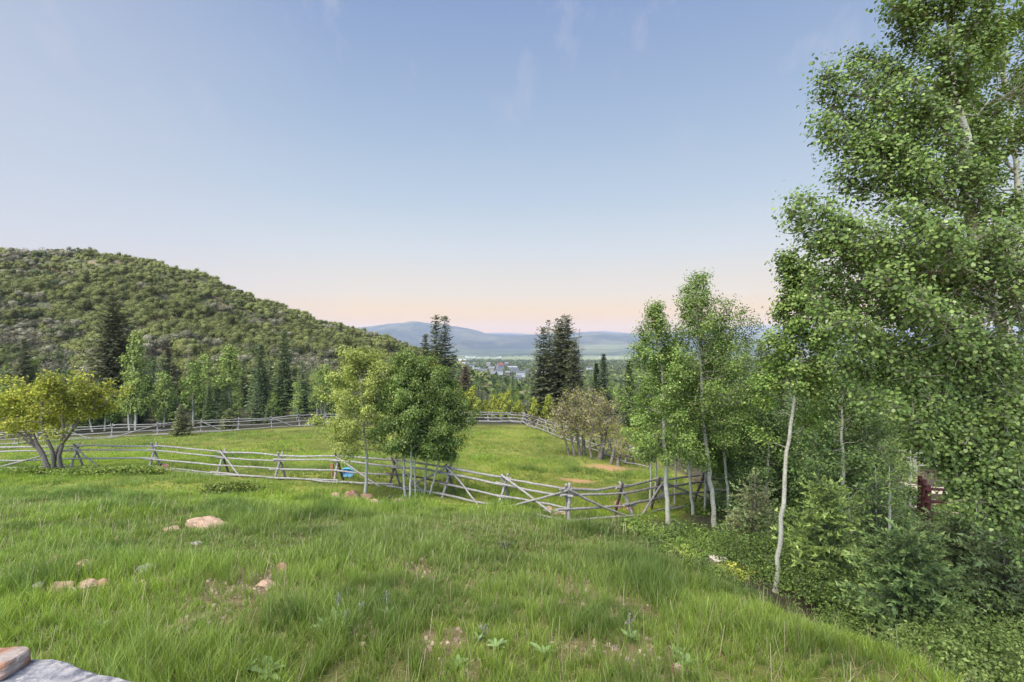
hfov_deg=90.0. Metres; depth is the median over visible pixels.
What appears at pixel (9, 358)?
scrub oak
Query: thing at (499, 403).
maple tree
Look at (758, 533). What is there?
leafy bush
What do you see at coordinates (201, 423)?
buck and rail fence
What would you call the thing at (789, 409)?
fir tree
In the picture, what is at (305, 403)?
fir tree
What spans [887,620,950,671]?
leafy bush
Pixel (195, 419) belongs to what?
fir tree
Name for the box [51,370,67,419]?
fir tree
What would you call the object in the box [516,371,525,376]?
house
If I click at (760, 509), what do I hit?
fir tree
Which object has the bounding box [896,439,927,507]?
aspen tree
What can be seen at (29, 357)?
scrub oak
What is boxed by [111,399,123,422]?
fir tree
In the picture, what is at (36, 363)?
aspen tree
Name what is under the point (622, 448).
oak tree
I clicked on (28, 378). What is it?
fir tree
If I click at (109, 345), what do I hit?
fir tree
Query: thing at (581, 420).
oak tree
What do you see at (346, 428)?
aspen tree
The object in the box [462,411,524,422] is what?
buck and rail fence
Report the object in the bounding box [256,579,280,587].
rock
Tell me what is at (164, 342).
scrub oak
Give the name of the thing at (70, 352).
scrub oak
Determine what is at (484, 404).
maple tree
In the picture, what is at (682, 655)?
leafy weed
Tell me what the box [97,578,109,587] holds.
rock
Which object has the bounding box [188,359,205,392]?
aspen tree
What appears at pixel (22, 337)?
scrub oak
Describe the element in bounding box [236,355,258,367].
scrub oak
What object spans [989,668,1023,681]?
leafy bush
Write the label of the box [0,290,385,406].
ground cover
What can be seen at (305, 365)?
scrub oak
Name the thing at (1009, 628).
leafy bush
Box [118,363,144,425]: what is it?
aspen tree
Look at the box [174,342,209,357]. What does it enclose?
scrub oak
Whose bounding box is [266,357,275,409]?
fir tree
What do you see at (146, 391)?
aspen tree
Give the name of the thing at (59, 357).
fir tree
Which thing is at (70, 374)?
aspen tree
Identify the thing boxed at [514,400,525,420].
maple tree
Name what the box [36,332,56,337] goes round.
scrub oak
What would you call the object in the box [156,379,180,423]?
fir tree
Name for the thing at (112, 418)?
aspen tree
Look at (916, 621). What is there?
leafy bush
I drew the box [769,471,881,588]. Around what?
fir tree
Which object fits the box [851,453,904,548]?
aspen tree
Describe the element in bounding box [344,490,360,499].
boulder
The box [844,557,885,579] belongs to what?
leafy bush
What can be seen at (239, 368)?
scrub oak
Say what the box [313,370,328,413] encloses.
aspen tree
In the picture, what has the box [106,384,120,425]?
fir tree
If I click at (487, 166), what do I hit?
sky
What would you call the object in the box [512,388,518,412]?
aspen tree
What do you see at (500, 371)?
house
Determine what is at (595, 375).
fir tree
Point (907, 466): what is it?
aspen tree
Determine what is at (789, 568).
leafy bush
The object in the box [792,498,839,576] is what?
aspen tree
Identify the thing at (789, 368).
aspen tree
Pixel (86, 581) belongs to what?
rock
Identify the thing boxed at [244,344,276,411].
fir tree
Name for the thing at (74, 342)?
scrub oak
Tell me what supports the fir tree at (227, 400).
on the ground at (494, 422)
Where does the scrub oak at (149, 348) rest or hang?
on the hillside
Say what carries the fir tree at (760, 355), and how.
on the ground at (494, 422)
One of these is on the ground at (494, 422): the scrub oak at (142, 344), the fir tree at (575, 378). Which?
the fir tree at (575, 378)
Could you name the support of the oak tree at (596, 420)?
on the ground at (494, 422)
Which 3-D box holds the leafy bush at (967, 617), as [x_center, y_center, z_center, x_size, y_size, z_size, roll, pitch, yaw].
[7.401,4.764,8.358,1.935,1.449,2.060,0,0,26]
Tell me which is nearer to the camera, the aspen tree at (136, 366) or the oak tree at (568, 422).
the oak tree at (568, 422)
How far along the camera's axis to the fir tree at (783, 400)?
69.56 m
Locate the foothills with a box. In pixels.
[417,344,1020,355]
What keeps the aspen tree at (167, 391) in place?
on the ground at (494, 422)
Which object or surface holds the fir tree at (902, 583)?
on the ground at (494, 422)
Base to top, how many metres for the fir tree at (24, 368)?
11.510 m
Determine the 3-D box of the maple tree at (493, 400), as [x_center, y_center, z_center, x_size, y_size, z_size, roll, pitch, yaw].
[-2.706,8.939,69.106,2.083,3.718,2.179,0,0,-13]
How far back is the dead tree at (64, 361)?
83.98 m
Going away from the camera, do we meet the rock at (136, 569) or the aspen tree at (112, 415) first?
the rock at (136, 569)
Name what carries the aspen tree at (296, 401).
on the ground at (494, 422)
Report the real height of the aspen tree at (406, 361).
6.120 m
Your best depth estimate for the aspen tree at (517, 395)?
75.05 m
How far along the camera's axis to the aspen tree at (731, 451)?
18.22 m
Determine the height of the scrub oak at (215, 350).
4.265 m
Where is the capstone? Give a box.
[0,659,131,681]
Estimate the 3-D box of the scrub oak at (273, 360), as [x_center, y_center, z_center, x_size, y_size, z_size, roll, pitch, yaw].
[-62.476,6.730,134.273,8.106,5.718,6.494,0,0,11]
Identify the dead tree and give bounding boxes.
[61,342,73,381]
[183,345,192,402]
[304,343,313,375]
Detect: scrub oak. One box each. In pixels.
[0,331,20,344]
[0,343,20,351]
[0,345,9,357]
[0,351,38,364]
[1,330,20,336]
[2,361,18,369]
[12,352,46,363]
[12,355,67,373]
[15,333,54,349]
[16,327,45,336]
[16,335,42,344]
[26,348,50,360]
[35,352,73,365]
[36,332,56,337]
[37,333,65,343]
[37,343,67,354]
[40,358,73,372]
[43,323,75,333]
[44,323,66,332]
[55,330,80,339]
[59,336,94,352]
[62,347,98,355]
[67,353,99,365]
[67,364,102,384]
[70,359,87,372]
[73,341,101,353]
[81,329,116,338]
[87,331,117,341]
[124,343,154,353]
[130,338,149,346]
[142,333,175,349]
[146,348,162,354]
[148,328,174,343]
[155,353,196,370]
[168,357,194,376]
[169,336,207,352]
[170,351,182,358]
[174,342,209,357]
[178,359,217,379]
[187,351,212,359]
[199,353,221,367]
[205,373,250,398]
[207,345,224,354]
[210,362,250,377]
[218,353,253,363]
[234,345,259,354]
[235,348,245,357]
[235,380,252,392]
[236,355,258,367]
[240,364,265,373]
[243,350,269,358]
[246,359,274,373]
[263,356,278,366]
[275,365,301,374]
[290,375,316,391]
[292,360,312,366]
[315,361,337,372]
[341,387,381,406]
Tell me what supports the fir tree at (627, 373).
on the ground at (494, 422)
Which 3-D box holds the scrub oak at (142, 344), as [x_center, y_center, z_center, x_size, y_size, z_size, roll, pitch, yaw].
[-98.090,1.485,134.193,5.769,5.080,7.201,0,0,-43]
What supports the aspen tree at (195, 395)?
on the ground at (494, 422)
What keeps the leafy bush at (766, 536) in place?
on the ground at (494, 422)
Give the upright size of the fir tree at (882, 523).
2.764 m
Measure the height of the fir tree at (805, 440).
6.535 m
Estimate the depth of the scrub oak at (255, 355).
134.00 m
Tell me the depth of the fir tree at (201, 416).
60.55 m
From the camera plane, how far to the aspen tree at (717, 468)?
19.33 m
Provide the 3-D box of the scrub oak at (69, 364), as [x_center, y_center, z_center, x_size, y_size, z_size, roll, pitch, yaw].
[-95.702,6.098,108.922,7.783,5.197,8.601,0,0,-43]
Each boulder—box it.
[186,516,225,529]
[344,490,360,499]
[360,493,372,499]
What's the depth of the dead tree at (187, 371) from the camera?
89.96 m
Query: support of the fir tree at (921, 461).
on the ground at (494, 422)
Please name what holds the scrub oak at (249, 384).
on the ground at (494, 422)
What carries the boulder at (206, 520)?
on the ground at (494, 422)
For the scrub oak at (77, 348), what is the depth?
124.70 m
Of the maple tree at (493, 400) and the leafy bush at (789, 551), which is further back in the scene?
the maple tree at (493, 400)
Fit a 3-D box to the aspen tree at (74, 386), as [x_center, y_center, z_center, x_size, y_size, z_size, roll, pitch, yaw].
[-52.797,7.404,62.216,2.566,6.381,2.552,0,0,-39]
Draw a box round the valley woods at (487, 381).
[421,348,840,401]
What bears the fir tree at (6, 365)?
on the ground at (494, 422)
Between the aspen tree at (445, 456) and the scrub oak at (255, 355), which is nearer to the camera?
the aspen tree at (445, 456)
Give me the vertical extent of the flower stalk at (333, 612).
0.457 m
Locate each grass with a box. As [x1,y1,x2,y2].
[0,425,661,467]
[0,449,703,513]
[0,480,758,598]
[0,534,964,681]
[602,491,998,664]
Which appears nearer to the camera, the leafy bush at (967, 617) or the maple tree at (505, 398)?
the leafy bush at (967, 617)
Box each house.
[488,366,495,370]
[494,369,502,374]
[496,363,503,368]
[511,368,518,372]
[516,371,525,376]
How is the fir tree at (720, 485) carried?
on the ground at (494, 422)
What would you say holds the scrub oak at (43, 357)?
on the hillside
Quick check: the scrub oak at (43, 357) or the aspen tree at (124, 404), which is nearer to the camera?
the aspen tree at (124, 404)
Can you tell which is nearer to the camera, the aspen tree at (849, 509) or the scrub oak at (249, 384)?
the aspen tree at (849, 509)
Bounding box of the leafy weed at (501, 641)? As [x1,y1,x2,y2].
[486,637,508,649]
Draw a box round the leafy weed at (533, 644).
[529,642,556,654]
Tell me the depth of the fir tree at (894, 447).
21.50 m
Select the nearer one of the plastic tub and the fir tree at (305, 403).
the plastic tub
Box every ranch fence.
[881,526,1023,562]
[917,475,974,524]
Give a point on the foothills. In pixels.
(605, 349)
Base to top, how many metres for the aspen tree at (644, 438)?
7.530 m
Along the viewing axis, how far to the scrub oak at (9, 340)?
132.40 m
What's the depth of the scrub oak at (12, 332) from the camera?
142.09 m
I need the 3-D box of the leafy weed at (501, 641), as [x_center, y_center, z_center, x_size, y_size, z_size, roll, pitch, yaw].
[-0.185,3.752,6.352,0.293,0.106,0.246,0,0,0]
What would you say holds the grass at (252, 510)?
on the ground at (494, 422)
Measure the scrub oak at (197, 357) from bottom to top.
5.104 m
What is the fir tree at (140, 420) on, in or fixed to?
on the ground at (494, 422)
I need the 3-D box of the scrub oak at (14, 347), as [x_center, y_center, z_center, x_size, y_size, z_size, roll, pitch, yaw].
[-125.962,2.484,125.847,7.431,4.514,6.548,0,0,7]
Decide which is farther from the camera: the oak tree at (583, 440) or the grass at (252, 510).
the oak tree at (583, 440)
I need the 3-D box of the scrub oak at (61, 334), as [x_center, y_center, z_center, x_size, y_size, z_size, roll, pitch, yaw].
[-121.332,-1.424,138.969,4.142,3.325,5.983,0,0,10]
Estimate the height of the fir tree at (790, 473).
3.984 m
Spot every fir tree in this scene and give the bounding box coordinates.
[0,361,12,393]
[0,370,7,387]
[5,339,39,393]
[24,370,34,402]
[50,342,68,389]
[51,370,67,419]
[74,285,155,411]
[76,388,88,430]
[83,418,99,429]
[94,381,111,427]
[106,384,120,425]
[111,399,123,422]
[126,363,154,423]
[145,358,154,391]
[147,360,158,409]
[148,355,182,422]
[153,347,182,412]
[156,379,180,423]
[167,403,195,436]
[174,370,182,407]
[194,394,204,422]
[196,398,205,424]
[202,383,218,425]
[202,388,215,425]
[205,367,226,411]
[217,382,230,422]
[217,391,227,420]
[219,408,240,429]
[220,384,234,423]
[230,373,243,405]
[236,357,249,403]
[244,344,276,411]
[244,382,264,423]
[245,370,256,412]
[246,368,267,414]
[249,374,268,413]
[264,399,273,423]
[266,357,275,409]
[269,330,298,408]
[269,361,290,416]
[287,361,315,416]
[289,364,299,408]
[300,372,310,405]
[307,384,316,411]
[323,388,334,418]
[419,334,431,359]
[423,315,448,365]
[432,316,458,380]
[458,365,476,415]
[479,391,484,410]
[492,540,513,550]
[494,385,499,409]
[498,382,504,399]
[507,372,516,400]
[521,326,563,416]
[542,320,556,396]
[544,319,568,386]
[545,314,590,416]
[561,341,587,414]
[588,362,600,414]
[594,353,614,414]
[614,377,625,405]
[619,360,637,426]
[703,426,760,503]
[719,467,779,541]
[735,350,753,416]
[750,339,780,423]
[757,426,815,522]
[760,347,773,373]
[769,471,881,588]
[771,335,788,417]
[774,372,835,484]
[779,385,801,433]
[780,379,791,420]
[822,379,920,508]
[829,430,919,540]
[832,516,977,650]
[835,475,912,572]
[844,375,931,494]
[879,458,917,533]
[882,506,1023,637]
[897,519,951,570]
[907,448,941,469]
[937,522,1023,666]
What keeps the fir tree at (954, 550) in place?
on the ground at (494, 422)
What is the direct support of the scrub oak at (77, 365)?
on the hillside
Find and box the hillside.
[0,256,414,400]
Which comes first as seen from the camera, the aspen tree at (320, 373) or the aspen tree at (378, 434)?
the aspen tree at (378, 434)
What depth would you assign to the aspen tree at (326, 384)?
73.23 m
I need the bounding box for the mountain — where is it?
[359,321,1023,348]
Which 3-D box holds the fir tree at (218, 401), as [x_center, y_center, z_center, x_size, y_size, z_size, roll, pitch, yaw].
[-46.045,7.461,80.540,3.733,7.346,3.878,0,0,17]
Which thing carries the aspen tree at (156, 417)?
on the ground at (494, 422)
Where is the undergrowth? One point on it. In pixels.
(686, 545)
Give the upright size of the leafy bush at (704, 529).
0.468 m
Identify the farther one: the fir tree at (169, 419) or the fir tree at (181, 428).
the fir tree at (169, 419)
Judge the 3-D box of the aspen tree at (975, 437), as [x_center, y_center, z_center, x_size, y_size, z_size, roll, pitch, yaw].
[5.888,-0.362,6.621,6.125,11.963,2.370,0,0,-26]
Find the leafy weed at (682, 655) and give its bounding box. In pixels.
[674,650,700,664]
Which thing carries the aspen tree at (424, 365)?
on the ground at (494, 422)
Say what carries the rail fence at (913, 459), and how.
on the ground at (494, 422)
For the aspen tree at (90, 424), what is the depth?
54.94 m
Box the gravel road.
[905,484,947,493]
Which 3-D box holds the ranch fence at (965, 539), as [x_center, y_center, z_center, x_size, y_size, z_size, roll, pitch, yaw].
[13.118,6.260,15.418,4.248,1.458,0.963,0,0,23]
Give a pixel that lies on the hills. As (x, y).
(769, 327)
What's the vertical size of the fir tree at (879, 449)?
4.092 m
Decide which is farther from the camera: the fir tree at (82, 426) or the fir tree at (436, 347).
the fir tree at (436, 347)
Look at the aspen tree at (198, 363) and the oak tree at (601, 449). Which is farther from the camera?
the aspen tree at (198, 363)
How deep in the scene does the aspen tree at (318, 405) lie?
67.23 m
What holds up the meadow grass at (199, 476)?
on the ground at (494, 422)
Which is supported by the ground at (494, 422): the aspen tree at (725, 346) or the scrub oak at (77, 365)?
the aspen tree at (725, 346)
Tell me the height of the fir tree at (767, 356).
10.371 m
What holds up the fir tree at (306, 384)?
on the ground at (494, 422)
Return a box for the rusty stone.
[0,646,30,679]
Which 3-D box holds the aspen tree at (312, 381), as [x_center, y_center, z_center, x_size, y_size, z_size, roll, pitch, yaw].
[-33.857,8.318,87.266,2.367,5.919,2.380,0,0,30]
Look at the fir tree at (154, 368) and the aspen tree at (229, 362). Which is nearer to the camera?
the aspen tree at (229, 362)
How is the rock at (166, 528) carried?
on the ground at (494, 422)
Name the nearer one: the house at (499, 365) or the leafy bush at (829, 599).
the leafy bush at (829, 599)
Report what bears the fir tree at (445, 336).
on the ground at (494, 422)
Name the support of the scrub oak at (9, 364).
on the hillside
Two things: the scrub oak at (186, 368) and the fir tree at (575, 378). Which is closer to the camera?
the fir tree at (575, 378)
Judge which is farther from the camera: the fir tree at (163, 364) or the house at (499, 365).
the house at (499, 365)
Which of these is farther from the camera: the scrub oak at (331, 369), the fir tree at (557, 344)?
the scrub oak at (331, 369)
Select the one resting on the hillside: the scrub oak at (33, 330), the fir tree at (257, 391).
the scrub oak at (33, 330)
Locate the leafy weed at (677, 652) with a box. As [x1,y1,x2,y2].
[668,644,685,654]
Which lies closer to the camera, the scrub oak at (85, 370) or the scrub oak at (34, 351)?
the scrub oak at (85, 370)
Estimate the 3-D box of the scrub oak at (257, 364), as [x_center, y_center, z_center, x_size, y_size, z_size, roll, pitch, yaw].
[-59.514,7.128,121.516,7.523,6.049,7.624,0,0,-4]
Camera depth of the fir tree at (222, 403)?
62.97 m
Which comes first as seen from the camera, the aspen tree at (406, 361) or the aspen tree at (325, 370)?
the aspen tree at (406, 361)
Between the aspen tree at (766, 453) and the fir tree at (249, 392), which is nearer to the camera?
the aspen tree at (766, 453)
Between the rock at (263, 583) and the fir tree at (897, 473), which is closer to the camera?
the rock at (263, 583)
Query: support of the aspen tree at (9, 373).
on the ground at (494, 422)
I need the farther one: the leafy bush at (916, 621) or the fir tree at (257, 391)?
the fir tree at (257, 391)
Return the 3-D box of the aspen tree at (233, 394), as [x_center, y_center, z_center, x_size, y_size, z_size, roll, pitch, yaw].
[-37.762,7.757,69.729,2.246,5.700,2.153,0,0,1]
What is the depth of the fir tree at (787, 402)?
61.58 m
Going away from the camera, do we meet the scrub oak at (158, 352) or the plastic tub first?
the plastic tub
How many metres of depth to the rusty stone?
1.63 m
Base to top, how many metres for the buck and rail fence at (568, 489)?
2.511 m
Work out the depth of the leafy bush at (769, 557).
12.00 m
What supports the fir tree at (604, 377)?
on the ground at (494, 422)
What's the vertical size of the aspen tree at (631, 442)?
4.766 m
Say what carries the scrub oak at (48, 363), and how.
on the hillside
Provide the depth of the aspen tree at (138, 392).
55.83 m
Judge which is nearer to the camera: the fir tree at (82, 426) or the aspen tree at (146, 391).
the fir tree at (82, 426)
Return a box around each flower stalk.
[329,592,343,620]
[380,590,394,614]
[470,623,488,640]
[621,613,641,640]
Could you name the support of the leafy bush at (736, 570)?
on the ground at (494, 422)
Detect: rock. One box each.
[47,581,75,591]
[77,578,97,588]
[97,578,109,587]
[135,563,152,574]
[163,525,178,530]
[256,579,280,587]
[277,562,287,571]
[707,555,726,565]
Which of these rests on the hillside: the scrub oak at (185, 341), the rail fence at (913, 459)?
the scrub oak at (185, 341)
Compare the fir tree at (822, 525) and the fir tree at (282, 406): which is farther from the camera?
the fir tree at (282, 406)
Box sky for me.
[0,0,1023,333]
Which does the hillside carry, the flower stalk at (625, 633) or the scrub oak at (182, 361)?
the scrub oak at (182, 361)
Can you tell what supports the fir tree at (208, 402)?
on the ground at (494, 422)
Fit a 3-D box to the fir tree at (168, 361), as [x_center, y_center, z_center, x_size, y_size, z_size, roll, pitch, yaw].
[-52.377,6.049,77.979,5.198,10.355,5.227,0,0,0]
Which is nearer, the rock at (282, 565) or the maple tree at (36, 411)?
the rock at (282, 565)
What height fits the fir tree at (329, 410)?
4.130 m
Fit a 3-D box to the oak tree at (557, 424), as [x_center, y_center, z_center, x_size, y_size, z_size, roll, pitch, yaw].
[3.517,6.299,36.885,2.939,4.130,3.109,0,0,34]
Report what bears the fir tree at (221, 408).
on the ground at (494, 422)
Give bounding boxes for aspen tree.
[0,385,6,406]
[3,366,15,391]
[25,358,42,381]
[66,369,78,389]
[68,376,82,397]
[80,395,97,431]
[99,396,122,430]
[106,392,118,423]
[114,380,138,429]
[116,326,152,425]
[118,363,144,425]
[122,375,149,429]
[141,375,155,423]
[144,369,178,426]
[149,389,168,424]
[176,360,206,425]
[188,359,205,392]
[198,353,219,406]
[212,344,245,410]
[230,380,241,409]
[230,388,245,417]
[264,392,278,416]
[290,382,303,420]
[304,345,414,493]
[307,374,324,416]
[308,373,316,402]
[313,363,330,410]
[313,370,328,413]
[321,377,331,412]
[361,363,439,496]
[371,346,458,497]
[375,350,453,495]
[398,364,466,492]
[419,384,481,494]
[489,388,495,407]
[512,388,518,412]
[515,390,524,409]
[522,384,528,399]
[603,295,716,524]
[626,393,677,505]
[631,369,661,494]
[642,267,765,526]
[648,352,730,514]
[655,418,699,504]
[684,423,735,511]
[685,325,766,521]
[702,373,803,519]
[710,405,823,531]
[740,243,854,592]
[741,366,890,543]
[759,497,790,543]
[771,0,1023,569]
[784,351,923,540]
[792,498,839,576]
[829,366,920,511]
[836,485,871,578]
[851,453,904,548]
[859,451,911,560]
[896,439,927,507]
[932,0,1023,405]
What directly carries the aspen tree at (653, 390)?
on the ground at (494, 422)
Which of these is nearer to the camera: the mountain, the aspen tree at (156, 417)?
the aspen tree at (156, 417)
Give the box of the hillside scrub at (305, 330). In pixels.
[0,247,461,391]
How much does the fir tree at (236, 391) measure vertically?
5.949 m
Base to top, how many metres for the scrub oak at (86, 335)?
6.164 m
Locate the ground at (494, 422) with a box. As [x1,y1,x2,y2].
[0,382,1023,681]
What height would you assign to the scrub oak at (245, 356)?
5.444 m
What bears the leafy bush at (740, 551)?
on the ground at (494, 422)
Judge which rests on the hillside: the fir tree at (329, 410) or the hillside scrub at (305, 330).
the hillside scrub at (305, 330)
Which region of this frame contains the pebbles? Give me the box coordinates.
[24,555,697,679]
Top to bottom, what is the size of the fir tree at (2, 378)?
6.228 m
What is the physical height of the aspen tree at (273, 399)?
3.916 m
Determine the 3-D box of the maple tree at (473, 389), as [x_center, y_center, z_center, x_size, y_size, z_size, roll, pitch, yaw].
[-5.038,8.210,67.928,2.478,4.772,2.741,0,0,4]
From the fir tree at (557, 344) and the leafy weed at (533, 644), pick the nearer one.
the leafy weed at (533, 644)
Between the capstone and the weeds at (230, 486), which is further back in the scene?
the weeds at (230, 486)
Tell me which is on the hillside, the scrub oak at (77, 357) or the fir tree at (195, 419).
the scrub oak at (77, 357)
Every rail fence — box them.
[0,413,368,443]
[0,442,742,520]
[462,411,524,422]
[520,412,659,468]
[892,450,943,470]
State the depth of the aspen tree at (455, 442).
20.52 m
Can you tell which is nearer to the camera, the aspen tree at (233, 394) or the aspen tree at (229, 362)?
the aspen tree at (229, 362)
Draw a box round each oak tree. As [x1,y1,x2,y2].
[538,400,583,454]
[546,393,593,455]
[556,388,599,455]
[564,386,603,454]
[567,395,616,459]
[581,387,624,457]
[583,394,633,459]
[601,422,624,464]
[613,435,630,465]
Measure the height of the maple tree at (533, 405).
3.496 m
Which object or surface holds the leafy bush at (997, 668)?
on the ground at (494, 422)
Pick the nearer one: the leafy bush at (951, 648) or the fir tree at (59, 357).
the leafy bush at (951, 648)
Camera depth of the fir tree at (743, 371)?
68.63 m
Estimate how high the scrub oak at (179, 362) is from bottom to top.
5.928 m
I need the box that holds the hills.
[487,325,1023,337]
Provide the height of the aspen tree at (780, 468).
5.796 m
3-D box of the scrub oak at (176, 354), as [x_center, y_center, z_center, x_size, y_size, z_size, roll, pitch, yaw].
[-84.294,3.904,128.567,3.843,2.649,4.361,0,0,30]
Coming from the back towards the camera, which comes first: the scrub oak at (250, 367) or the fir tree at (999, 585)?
the scrub oak at (250, 367)
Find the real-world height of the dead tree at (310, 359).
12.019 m
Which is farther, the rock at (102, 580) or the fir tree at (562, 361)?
the fir tree at (562, 361)
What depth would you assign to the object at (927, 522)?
12.52 m
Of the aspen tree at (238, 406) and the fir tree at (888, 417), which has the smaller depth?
the fir tree at (888, 417)
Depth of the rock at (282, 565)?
9.50 m
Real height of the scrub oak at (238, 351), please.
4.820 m
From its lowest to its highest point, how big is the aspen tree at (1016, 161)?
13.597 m
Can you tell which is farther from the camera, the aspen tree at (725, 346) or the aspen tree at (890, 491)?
the aspen tree at (725, 346)
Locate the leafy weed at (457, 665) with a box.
[448,655,469,670]
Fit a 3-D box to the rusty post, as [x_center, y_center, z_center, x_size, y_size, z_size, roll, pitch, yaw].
[-8.754,6.378,24.900,0.160,0.830,0.140,0,0,0]
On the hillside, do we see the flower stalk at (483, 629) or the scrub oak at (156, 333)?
the scrub oak at (156, 333)
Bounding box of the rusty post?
[330,463,333,478]
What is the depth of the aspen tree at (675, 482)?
20.47 m
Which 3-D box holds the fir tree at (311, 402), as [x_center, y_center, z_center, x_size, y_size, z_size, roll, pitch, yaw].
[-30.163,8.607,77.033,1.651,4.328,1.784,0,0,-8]
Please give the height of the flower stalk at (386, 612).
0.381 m
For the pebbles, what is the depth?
6.79 m
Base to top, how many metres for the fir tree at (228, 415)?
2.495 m
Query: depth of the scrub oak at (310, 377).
92.82 m
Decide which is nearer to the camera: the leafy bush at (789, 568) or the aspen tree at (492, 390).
the leafy bush at (789, 568)
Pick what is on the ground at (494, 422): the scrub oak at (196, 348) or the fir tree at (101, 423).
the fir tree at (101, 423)
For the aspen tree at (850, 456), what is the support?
on the ground at (494, 422)
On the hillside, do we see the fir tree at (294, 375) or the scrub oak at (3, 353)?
the scrub oak at (3, 353)
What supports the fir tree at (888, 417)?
on the ground at (494, 422)
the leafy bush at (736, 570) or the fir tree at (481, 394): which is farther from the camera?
the fir tree at (481, 394)
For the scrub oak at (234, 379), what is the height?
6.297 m
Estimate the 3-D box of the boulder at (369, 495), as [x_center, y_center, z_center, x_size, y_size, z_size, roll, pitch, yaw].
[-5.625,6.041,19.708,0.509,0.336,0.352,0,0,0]
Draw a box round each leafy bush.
[665,515,703,538]
[690,526,719,541]
[698,524,774,575]
[707,517,795,554]
[709,560,754,582]
[716,521,794,547]
[741,538,841,598]
[746,556,857,612]
[768,553,818,587]
[775,566,883,637]
[781,540,808,565]
[809,578,889,644]
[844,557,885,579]
[886,595,1006,681]
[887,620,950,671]
[899,633,994,681]
[901,575,1023,680]
[910,617,1023,681]
[949,601,1023,666]
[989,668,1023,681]
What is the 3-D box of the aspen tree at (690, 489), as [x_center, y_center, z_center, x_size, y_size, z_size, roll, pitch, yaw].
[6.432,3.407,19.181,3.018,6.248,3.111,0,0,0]
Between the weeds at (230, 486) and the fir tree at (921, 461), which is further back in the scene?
the fir tree at (921, 461)
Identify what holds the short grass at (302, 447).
on the ground at (494, 422)
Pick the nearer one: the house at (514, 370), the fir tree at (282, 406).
the fir tree at (282, 406)
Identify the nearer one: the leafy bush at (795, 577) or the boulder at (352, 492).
the leafy bush at (795, 577)
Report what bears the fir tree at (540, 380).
on the ground at (494, 422)
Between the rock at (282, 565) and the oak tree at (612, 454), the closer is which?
the rock at (282, 565)
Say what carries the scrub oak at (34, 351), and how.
on the hillside
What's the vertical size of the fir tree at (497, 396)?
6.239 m
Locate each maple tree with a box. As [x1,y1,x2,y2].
[0,366,136,471]
[465,385,482,418]
[480,399,487,418]
[485,394,498,419]
[494,393,507,419]
[501,391,517,419]
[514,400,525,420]
[527,396,540,420]
[540,394,555,419]
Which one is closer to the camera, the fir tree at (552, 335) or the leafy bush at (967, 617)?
the leafy bush at (967, 617)
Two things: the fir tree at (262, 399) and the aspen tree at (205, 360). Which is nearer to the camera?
the fir tree at (262, 399)
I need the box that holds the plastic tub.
[341,467,352,476]
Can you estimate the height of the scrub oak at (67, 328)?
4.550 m
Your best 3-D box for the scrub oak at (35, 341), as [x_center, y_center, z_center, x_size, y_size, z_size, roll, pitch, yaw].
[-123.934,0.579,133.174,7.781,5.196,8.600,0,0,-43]
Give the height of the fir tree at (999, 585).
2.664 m
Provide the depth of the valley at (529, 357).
3503.53 m
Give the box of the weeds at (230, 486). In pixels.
[0,463,272,495]
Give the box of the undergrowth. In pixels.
[613,474,1023,681]
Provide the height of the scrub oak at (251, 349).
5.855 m
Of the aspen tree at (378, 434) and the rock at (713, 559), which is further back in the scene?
the aspen tree at (378, 434)
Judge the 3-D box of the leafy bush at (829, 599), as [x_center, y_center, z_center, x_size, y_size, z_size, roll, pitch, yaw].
[6.423,5.142,10.012,2.702,0.933,1.940,0,0,-28]
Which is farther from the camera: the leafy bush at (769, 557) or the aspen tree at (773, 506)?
the aspen tree at (773, 506)
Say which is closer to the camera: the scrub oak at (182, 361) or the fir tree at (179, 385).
the fir tree at (179, 385)
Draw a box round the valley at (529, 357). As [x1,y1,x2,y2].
[446,355,1009,380]
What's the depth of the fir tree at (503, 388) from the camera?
151.62 m
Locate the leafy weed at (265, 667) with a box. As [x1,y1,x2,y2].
[246,655,285,681]
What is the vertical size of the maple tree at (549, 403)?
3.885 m
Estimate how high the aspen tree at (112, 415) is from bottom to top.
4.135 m
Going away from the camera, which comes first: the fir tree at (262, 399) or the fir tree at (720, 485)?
the fir tree at (720, 485)
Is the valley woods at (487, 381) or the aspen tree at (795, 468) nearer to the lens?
the aspen tree at (795, 468)
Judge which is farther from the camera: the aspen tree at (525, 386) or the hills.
the hills
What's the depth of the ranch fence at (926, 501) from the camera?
18.70 m
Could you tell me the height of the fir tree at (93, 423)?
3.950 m
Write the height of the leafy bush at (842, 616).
0.924 m
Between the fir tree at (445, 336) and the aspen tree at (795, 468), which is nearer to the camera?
the aspen tree at (795, 468)
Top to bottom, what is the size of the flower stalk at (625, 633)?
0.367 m
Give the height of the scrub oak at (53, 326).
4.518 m
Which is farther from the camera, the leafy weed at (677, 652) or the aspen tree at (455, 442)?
the aspen tree at (455, 442)
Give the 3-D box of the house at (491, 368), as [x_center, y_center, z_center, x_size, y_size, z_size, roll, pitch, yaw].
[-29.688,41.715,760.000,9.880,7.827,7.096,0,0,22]
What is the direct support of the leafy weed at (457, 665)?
on the ground at (494, 422)

